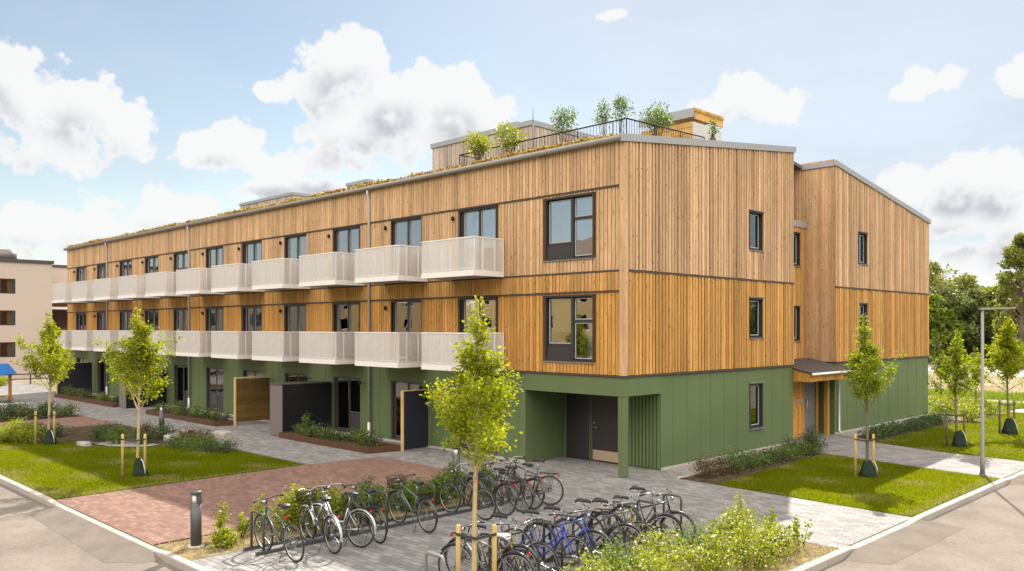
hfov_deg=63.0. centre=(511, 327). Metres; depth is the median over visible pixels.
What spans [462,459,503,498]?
shrub
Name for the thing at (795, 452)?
shrub
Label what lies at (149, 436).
shrub
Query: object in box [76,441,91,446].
stone slab
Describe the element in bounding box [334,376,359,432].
window
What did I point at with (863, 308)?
window
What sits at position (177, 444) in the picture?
shrub
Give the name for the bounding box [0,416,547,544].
brick path
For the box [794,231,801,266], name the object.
window
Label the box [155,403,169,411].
planter plant
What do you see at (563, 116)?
roof shrub
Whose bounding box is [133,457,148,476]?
watering bag
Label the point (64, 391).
planter plant
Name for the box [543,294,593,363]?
window
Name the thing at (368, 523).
bicycle
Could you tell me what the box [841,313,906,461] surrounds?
young tree
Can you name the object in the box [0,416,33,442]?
shrub
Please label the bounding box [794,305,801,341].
window
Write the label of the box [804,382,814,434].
entrance door
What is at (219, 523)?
shrub
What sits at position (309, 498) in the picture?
bicycle
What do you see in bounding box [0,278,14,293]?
window
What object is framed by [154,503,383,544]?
steel edging
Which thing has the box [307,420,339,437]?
planter plant
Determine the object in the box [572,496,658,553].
bicycle
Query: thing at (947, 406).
shrub
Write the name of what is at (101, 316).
window
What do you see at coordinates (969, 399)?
shrub
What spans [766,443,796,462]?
shrub
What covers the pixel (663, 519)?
bicycle
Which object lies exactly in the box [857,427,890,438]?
shrub
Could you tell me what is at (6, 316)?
window
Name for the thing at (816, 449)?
shrub
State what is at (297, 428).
planter plant
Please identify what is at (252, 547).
bicycle rack
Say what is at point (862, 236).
window
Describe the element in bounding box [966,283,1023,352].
background tree
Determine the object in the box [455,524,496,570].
tree support
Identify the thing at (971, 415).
shrub
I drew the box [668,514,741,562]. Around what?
shrub
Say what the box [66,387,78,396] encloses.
planter plant
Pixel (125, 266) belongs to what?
window
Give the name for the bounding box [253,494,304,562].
bicycle
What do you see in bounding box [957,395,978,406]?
shrub
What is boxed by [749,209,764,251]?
window
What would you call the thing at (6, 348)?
window
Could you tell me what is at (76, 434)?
soil bed
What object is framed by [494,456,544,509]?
bicycle
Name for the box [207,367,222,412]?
window
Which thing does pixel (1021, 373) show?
path
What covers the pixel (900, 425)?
shrub
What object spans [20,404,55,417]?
shrub
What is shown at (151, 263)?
window
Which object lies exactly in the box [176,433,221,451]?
shrub
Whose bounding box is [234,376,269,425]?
privacy screen
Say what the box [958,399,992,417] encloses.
shrub
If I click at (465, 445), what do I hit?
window
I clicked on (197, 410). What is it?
planter plant
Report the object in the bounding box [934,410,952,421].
shrub
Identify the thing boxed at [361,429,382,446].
planter plant
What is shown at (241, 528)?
shrub
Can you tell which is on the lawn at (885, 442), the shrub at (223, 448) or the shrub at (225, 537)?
the shrub at (223, 448)
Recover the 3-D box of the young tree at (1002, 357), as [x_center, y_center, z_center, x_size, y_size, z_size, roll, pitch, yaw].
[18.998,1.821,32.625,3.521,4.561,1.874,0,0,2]
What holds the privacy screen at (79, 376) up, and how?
on the paving
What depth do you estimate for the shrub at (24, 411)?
38.23 m
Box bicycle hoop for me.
[424,551,444,570]
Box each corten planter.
[54,393,118,407]
[146,408,232,426]
[279,431,400,453]
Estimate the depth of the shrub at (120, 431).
29.54 m
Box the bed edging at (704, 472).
[677,434,860,478]
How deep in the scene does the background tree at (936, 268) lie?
110.67 m
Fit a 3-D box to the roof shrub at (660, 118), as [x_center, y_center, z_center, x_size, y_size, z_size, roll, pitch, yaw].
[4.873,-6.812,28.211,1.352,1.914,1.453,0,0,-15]
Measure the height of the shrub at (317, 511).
1.020 m
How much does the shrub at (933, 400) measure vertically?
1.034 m
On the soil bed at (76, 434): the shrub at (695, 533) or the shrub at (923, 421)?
the shrub at (923, 421)
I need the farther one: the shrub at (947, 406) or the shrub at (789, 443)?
the shrub at (947, 406)
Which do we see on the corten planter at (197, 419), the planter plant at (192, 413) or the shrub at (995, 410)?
the planter plant at (192, 413)
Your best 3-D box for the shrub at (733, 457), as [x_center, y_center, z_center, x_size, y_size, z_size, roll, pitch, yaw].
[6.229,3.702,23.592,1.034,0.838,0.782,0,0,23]
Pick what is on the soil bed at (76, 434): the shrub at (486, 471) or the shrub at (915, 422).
the shrub at (915, 422)
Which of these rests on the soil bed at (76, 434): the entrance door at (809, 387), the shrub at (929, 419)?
the shrub at (929, 419)
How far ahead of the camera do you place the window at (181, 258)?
43.07 m
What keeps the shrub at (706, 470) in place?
on the soil bed at (76, 434)
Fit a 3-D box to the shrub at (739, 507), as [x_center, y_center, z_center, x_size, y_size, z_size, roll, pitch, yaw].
[4.380,3.590,15.948,0.860,1.052,0.938,0,0,45]
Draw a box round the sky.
[0,0,1023,314]
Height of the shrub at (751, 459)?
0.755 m
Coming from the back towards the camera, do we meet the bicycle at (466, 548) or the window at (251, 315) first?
the window at (251, 315)
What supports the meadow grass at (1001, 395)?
on the meadow
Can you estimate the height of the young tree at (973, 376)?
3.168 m
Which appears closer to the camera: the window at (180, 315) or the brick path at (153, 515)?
the brick path at (153, 515)
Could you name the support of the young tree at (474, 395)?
on the paving
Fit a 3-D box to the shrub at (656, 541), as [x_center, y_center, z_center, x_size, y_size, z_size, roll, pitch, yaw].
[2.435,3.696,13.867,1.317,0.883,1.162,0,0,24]
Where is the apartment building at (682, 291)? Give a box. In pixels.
[52,107,930,477]
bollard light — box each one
[159,405,164,428]
[187,490,204,548]
[452,446,460,486]
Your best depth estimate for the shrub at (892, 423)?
32.62 m
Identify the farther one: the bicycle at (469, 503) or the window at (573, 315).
the window at (573, 315)
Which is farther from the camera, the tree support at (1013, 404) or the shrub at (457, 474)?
the tree support at (1013, 404)
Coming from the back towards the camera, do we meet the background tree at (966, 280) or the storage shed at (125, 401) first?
the background tree at (966, 280)
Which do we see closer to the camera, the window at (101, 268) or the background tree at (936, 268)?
the window at (101, 268)
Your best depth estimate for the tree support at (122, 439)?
23.03 m
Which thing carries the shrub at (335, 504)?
on the mulch bed at (792, 561)
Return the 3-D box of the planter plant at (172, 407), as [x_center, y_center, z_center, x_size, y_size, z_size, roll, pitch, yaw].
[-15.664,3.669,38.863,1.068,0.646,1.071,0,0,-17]
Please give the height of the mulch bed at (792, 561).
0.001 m
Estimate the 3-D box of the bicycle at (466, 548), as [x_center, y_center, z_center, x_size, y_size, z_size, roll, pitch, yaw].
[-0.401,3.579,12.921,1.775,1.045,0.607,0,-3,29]
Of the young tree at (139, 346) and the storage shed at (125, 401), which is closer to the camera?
the young tree at (139, 346)
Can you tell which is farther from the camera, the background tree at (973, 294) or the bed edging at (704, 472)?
the background tree at (973, 294)
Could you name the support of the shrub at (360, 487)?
on the mulch bed at (792, 561)
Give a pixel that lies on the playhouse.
(6, 368)
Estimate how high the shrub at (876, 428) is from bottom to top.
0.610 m
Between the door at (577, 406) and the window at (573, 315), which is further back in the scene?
the door at (577, 406)
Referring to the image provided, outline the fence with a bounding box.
[0,373,48,383]
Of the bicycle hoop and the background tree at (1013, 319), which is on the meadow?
the background tree at (1013, 319)
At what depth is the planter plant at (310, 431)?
30.27 m
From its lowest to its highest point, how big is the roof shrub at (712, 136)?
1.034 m
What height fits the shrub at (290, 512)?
1.047 m
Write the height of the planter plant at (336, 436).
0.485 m
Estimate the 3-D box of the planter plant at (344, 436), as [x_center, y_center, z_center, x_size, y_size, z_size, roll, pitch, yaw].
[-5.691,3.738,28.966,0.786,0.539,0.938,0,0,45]
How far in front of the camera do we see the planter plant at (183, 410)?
37.40 m
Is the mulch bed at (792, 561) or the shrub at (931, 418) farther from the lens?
the shrub at (931, 418)
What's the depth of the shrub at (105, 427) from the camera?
31.04 m
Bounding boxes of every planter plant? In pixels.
[61,384,71,393]
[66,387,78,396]
[78,392,93,397]
[96,394,109,400]
[97,392,113,399]
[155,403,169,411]
[164,400,187,412]
[171,399,183,413]
[172,405,182,414]
[178,405,190,415]
[184,401,201,416]
[190,406,212,418]
[200,409,212,418]
[207,409,222,419]
[215,412,231,420]
[290,422,309,433]
[298,424,319,436]
[301,410,314,435]
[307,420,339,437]
[316,426,336,439]
[322,428,348,441]
[335,428,358,441]
[349,429,375,446]
[351,425,373,443]
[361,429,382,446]
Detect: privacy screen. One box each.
[56,362,91,393]
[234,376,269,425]
[401,389,427,450]
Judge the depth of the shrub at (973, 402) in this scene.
39.43 m
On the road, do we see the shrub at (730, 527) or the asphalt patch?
the asphalt patch
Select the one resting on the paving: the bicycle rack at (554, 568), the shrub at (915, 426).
the bicycle rack at (554, 568)
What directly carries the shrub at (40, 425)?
on the soil bed at (76, 434)
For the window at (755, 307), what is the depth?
28.09 m
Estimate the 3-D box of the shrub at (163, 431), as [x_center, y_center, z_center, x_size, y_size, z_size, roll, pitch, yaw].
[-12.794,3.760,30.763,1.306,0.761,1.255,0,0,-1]
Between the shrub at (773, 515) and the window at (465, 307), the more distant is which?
the window at (465, 307)
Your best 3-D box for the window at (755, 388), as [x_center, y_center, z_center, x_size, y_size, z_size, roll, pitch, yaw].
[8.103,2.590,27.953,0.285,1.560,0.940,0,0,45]
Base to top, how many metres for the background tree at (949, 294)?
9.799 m
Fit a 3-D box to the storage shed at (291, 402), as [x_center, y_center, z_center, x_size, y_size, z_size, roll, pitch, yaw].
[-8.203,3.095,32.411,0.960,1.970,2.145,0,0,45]
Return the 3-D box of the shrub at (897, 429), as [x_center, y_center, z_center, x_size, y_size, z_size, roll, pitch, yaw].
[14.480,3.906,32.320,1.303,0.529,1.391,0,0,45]
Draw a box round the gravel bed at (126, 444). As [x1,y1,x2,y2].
[91,441,158,446]
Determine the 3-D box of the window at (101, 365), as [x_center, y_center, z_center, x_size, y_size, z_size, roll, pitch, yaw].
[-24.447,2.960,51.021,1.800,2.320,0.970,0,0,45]
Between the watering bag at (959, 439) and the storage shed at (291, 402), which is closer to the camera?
the watering bag at (959, 439)
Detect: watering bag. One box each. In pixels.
[44,430,57,444]
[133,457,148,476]
[859,460,877,477]
[952,430,966,446]
[1001,418,1017,434]
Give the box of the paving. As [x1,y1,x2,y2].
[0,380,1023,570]
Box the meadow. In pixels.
[928,356,1023,417]
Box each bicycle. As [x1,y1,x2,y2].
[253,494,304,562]
[295,485,342,553]
[304,483,376,547]
[343,481,387,543]
[386,474,437,532]
[438,521,535,570]
[439,463,495,519]
[443,518,539,570]
[465,463,517,515]
[478,460,533,511]
[478,512,559,570]
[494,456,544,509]
[496,456,563,504]
[497,509,591,570]
[521,504,611,570]
[548,498,644,563]
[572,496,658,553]
[587,490,682,552]
[607,486,695,546]
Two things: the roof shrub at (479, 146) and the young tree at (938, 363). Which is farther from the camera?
the young tree at (938, 363)
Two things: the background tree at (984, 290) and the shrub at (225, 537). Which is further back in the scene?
the background tree at (984, 290)
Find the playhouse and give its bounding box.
[0,363,16,400]
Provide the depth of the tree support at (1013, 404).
32.32 m
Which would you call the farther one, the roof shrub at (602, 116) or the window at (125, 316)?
the window at (125, 316)
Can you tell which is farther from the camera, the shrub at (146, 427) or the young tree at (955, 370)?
the shrub at (146, 427)
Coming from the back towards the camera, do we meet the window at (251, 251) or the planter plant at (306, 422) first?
the window at (251, 251)
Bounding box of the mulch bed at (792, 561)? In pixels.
[156,490,837,570]
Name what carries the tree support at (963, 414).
on the lawn at (885, 442)
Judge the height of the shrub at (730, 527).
0.907 m
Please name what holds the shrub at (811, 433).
on the soil bed at (76, 434)
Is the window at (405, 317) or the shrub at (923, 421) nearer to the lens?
the window at (405, 317)
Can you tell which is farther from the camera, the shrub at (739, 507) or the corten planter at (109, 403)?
the corten planter at (109, 403)
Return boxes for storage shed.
[119,367,165,407]
[269,381,330,435]
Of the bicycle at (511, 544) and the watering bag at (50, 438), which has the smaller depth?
the bicycle at (511, 544)
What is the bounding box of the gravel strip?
[663,417,919,473]
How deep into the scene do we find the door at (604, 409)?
25.43 m
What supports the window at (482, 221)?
in the apartment building at (682, 291)
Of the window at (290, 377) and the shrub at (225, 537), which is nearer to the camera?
the shrub at (225, 537)
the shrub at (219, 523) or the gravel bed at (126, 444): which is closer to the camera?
the shrub at (219, 523)
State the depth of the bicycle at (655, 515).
15.32 m
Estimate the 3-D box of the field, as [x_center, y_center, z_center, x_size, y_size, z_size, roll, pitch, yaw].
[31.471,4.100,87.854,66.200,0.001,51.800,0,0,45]
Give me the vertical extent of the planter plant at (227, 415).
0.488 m
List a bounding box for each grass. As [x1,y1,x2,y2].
[928,374,1023,410]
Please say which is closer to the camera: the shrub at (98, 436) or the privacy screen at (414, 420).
the privacy screen at (414, 420)
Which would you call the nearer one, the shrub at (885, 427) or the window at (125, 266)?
the shrub at (885, 427)
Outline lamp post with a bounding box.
[978,307,1015,476]
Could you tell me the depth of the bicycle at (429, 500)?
17.05 m
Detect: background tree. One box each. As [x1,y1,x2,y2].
[928,293,967,363]
[929,260,977,317]
[929,264,945,355]
[929,281,992,364]
[933,272,980,359]
[941,288,1016,361]
[964,286,1019,360]
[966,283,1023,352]
[991,232,1023,369]
[992,277,1023,353]
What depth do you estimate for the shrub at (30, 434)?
29.78 m
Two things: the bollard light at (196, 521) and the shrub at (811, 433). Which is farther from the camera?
the shrub at (811, 433)
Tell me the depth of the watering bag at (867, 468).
22.96 m
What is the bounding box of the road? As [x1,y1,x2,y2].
[0,483,1023,570]
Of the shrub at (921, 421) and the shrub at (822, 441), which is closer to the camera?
the shrub at (822, 441)
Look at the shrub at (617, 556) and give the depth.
13.20 m
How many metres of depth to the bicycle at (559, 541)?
13.87 m
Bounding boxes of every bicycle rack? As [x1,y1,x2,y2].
[243,469,535,555]
[488,493,684,570]
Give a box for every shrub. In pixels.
[0,375,7,385]
[0,398,23,419]
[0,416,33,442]
[0,426,16,442]
[2,401,38,417]
[2,416,30,439]
[12,420,46,442]
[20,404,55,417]
[28,421,46,433]
[36,400,61,414]
[40,422,73,437]
[53,401,81,416]
[84,424,111,443]
[94,421,126,437]
[101,423,134,444]
[132,420,156,435]
[132,429,159,443]
[148,422,178,440]
[163,429,207,448]
[170,425,198,443]
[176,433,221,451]
[182,428,213,445]
[198,434,245,454]
[204,526,241,549]
[212,499,231,532]
[235,512,249,537]
[250,494,267,531]
[260,480,320,532]
[280,480,333,533]
[313,480,345,523]
[335,487,377,522]
[356,474,395,513]
[379,475,422,511]
[402,475,438,506]
[426,468,460,505]
[432,456,472,499]
[460,130,494,159]
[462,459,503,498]
[492,120,528,153]
[549,104,582,142]
[559,546,642,570]
[588,534,648,570]
[592,98,612,134]
[610,95,635,132]
[623,537,706,570]
[627,522,695,570]
[635,99,674,135]
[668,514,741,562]
[670,523,746,570]
[688,452,728,478]
[692,453,736,476]
[704,503,758,557]
[708,116,720,139]
[712,510,792,570]
[716,445,750,473]
[720,490,759,542]
[722,450,755,471]
[730,446,760,468]
[744,448,774,468]
[751,516,809,558]
[759,445,778,464]
[761,506,777,532]
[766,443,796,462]
[773,438,808,460]
[779,435,799,457]
[786,514,814,547]
[792,435,814,455]
[799,424,821,452]
[801,432,829,453]
[802,438,822,454]
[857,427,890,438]
[864,424,896,438]
[870,423,897,435]
[874,419,907,433]
[875,423,905,435]
[887,420,910,431]
[895,416,929,429]
[899,418,929,432]
[902,416,934,426]
[904,415,934,428]
[914,415,937,425]
[917,413,941,425]
[920,411,945,422]
[923,412,949,423]
[928,391,956,406]
[928,393,952,409]
[930,395,964,411]
[932,397,960,414]
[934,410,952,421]
[954,402,986,421]
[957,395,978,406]
[957,396,986,408]
[958,398,985,414]
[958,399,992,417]
[977,396,1004,414]
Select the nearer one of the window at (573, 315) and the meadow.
the window at (573, 315)
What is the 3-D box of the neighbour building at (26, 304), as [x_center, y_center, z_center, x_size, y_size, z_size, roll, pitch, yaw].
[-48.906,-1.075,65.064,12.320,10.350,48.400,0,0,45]
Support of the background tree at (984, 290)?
on the meadow
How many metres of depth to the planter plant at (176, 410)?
37.94 m
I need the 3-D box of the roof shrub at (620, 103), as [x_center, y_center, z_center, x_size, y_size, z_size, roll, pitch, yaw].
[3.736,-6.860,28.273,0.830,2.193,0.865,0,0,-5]
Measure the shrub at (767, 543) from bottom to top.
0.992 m
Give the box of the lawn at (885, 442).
[0,412,1023,516]
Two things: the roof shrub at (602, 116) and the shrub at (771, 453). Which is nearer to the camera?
the shrub at (771, 453)
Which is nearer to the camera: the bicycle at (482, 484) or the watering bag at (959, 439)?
the bicycle at (482, 484)
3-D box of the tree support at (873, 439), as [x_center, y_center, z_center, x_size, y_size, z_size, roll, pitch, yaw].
[9.720,3.513,23.051,0.576,1.174,0.152,0,0,0]
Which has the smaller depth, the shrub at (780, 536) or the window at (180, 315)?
the shrub at (780, 536)
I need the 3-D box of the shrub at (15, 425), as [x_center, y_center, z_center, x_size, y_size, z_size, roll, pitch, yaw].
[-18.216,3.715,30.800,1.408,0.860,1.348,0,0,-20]
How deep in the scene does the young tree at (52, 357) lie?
29.34 m
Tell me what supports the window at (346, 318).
in the apartment building at (682, 291)
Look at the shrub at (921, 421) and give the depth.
34.70 m
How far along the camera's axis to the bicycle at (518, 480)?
18.75 m
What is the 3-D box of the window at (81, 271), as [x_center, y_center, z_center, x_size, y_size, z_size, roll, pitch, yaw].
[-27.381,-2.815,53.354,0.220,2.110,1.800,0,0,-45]
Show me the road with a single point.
(989, 536)
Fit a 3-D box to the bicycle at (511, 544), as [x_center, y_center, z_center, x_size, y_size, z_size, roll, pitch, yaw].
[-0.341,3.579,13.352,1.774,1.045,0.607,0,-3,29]
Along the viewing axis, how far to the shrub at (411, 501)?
18.66 m
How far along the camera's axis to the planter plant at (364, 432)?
28.64 m
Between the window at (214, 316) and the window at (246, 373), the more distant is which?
the window at (214, 316)
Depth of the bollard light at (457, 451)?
21.57 m
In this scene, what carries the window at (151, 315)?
in the apartment building at (682, 291)
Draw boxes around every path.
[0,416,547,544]
[12,363,1023,411]
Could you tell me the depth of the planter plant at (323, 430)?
29.46 m
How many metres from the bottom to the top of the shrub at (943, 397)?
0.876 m
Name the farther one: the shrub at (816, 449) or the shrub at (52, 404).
the shrub at (52, 404)
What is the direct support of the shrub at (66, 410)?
on the soil bed at (76, 434)
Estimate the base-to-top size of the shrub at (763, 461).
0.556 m
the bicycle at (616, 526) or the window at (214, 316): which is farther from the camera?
the window at (214, 316)
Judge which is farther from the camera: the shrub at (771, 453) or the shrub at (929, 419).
the shrub at (929, 419)
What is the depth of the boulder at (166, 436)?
29.93 m
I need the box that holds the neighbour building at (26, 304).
[0,249,67,378]
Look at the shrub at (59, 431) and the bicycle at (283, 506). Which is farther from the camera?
the shrub at (59, 431)
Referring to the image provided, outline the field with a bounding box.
[928,371,1023,393]
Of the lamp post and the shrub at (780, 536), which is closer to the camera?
the shrub at (780, 536)
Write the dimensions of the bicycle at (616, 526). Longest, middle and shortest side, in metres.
1.775 x 1.073 x 0.607 m
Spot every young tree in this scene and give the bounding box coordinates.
[10,312,75,429]
[92,307,185,457]
[419,295,523,570]
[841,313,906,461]
[922,328,978,430]
[929,349,946,390]
[960,316,1023,418]
[963,347,987,403]
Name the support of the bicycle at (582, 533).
on the paving
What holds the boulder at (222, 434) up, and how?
on the lawn at (885, 442)
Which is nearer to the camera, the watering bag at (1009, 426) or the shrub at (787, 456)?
the shrub at (787, 456)
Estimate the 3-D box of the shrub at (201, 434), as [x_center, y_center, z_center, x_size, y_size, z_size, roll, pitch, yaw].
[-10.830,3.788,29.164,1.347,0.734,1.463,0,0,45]
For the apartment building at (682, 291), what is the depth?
28.69 m
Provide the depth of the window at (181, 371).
43.00 m
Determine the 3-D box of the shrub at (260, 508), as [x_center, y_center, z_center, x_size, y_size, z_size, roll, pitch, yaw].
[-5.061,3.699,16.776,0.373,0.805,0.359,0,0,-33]
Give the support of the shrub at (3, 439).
on the lawn at (885, 442)
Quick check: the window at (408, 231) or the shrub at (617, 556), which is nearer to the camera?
the shrub at (617, 556)
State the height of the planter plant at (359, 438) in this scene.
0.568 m
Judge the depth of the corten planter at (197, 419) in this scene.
36.43 m
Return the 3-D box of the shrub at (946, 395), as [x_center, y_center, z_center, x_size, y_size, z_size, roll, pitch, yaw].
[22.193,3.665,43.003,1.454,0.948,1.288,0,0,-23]
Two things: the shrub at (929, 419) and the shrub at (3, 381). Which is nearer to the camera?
the shrub at (929, 419)
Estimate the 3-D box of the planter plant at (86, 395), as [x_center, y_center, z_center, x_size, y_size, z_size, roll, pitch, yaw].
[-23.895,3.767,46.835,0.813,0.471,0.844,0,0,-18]
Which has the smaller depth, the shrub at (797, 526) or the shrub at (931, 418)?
the shrub at (797, 526)
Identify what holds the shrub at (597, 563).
on the mulch bed at (792, 561)
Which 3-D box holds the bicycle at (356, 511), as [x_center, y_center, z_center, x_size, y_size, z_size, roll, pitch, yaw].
[-3.280,3.551,15.887,1.775,1.102,0.574,0,-4,29]
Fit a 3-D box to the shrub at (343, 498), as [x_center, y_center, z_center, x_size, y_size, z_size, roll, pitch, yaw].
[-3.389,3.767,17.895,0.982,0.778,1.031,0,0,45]
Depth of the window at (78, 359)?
53.68 m
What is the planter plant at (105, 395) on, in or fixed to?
on the corten planter at (109, 403)
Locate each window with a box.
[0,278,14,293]
[0,310,14,324]
[0,342,14,356]
[76,267,85,288]
[76,313,85,343]
[77,357,85,362]
[97,264,105,293]
[97,312,105,336]
[98,359,105,393]
[120,260,131,276]
[120,311,131,329]
[145,256,158,284]
[145,310,158,330]
[174,251,187,292]
[174,309,187,349]
[175,365,187,406]
[206,246,222,288]
[206,307,222,351]
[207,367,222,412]
[242,240,261,286]
[242,306,261,353]
[243,370,261,403]
[284,234,305,283]
[284,304,305,354]
[286,373,307,381]
[333,226,359,280]
[333,302,359,357]
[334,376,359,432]
[391,216,421,275]
[391,300,421,360]
[392,381,421,439]
[459,205,496,270]
[459,297,496,363]
[460,392,496,454]
[543,192,593,261]
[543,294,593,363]
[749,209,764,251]
[749,297,764,338]
[749,382,764,429]
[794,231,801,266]
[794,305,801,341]
[858,231,868,265]
[859,302,868,336]
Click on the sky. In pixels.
(118, 117)
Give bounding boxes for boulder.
[163,434,180,442]
[212,430,232,445]
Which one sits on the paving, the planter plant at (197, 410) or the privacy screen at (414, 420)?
the privacy screen at (414, 420)
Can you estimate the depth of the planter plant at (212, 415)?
35.78 m
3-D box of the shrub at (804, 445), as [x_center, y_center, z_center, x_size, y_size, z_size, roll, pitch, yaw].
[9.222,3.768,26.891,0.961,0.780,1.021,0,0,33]
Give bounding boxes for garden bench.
[0,402,30,411]
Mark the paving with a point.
(404, 548)
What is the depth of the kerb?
17.43 m
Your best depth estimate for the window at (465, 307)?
27.43 m
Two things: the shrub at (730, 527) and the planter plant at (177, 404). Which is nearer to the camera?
the shrub at (730, 527)
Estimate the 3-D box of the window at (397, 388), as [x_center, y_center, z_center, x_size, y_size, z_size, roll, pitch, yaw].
[-3.375,2.960,29.949,1.800,2.320,0.970,0,0,45]
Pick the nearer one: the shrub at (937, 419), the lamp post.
the lamp post
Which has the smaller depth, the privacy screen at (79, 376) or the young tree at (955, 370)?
the young tree at (955, 370)
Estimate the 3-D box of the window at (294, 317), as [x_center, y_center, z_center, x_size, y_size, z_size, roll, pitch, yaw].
[-8.944,0.085,34.916,0.220,2.110,1.800,0,0,-45]
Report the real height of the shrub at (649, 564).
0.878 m
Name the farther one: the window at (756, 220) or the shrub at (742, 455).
the window at (756, 220)
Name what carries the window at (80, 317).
in the apartment building at (682, 291)
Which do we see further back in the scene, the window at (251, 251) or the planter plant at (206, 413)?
the window at (251, 251)
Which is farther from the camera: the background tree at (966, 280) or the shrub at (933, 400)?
the background tree at (966, 280)
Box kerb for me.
[0,470,1023,570]
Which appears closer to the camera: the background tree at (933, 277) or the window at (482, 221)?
the window at (482, 221)
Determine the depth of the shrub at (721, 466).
23.29 m
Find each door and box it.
[565,393,590,459]
[591,395,617,463]
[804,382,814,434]
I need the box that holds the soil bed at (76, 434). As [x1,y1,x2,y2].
[0,411,973,484]
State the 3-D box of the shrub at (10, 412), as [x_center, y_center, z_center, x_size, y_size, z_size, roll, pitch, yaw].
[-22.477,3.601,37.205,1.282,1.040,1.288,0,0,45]
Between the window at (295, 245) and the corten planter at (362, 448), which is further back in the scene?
the window at (295, 245)
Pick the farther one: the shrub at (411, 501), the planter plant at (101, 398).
the planter plant at (101, 398)
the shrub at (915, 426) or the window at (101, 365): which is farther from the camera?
the window at (101, 365)
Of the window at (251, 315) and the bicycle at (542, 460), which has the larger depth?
the window at (251, 315)
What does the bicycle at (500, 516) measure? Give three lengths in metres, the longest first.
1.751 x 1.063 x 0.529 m
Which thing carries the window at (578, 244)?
in the apartment building at (682, 291)
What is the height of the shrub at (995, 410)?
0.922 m
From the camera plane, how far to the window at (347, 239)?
32.42 m
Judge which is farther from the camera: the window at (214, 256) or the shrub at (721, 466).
the window at (214, 256)
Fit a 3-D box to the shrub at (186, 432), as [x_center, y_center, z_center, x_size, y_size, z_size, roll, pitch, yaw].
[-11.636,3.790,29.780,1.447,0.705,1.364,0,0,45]
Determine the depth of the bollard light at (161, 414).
32.97 m
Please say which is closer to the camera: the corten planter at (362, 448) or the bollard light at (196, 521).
the bollard light at (196, 521)
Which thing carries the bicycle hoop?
on the paving
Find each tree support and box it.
[34,411,54,443]
[120,434,145,476]
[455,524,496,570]
[854,434,875,476]
[946,410,965,446]
[999,400,1015,433]
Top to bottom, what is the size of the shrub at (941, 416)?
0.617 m
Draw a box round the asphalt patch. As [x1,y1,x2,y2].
[30,474,1023,564]
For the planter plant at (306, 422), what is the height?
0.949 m

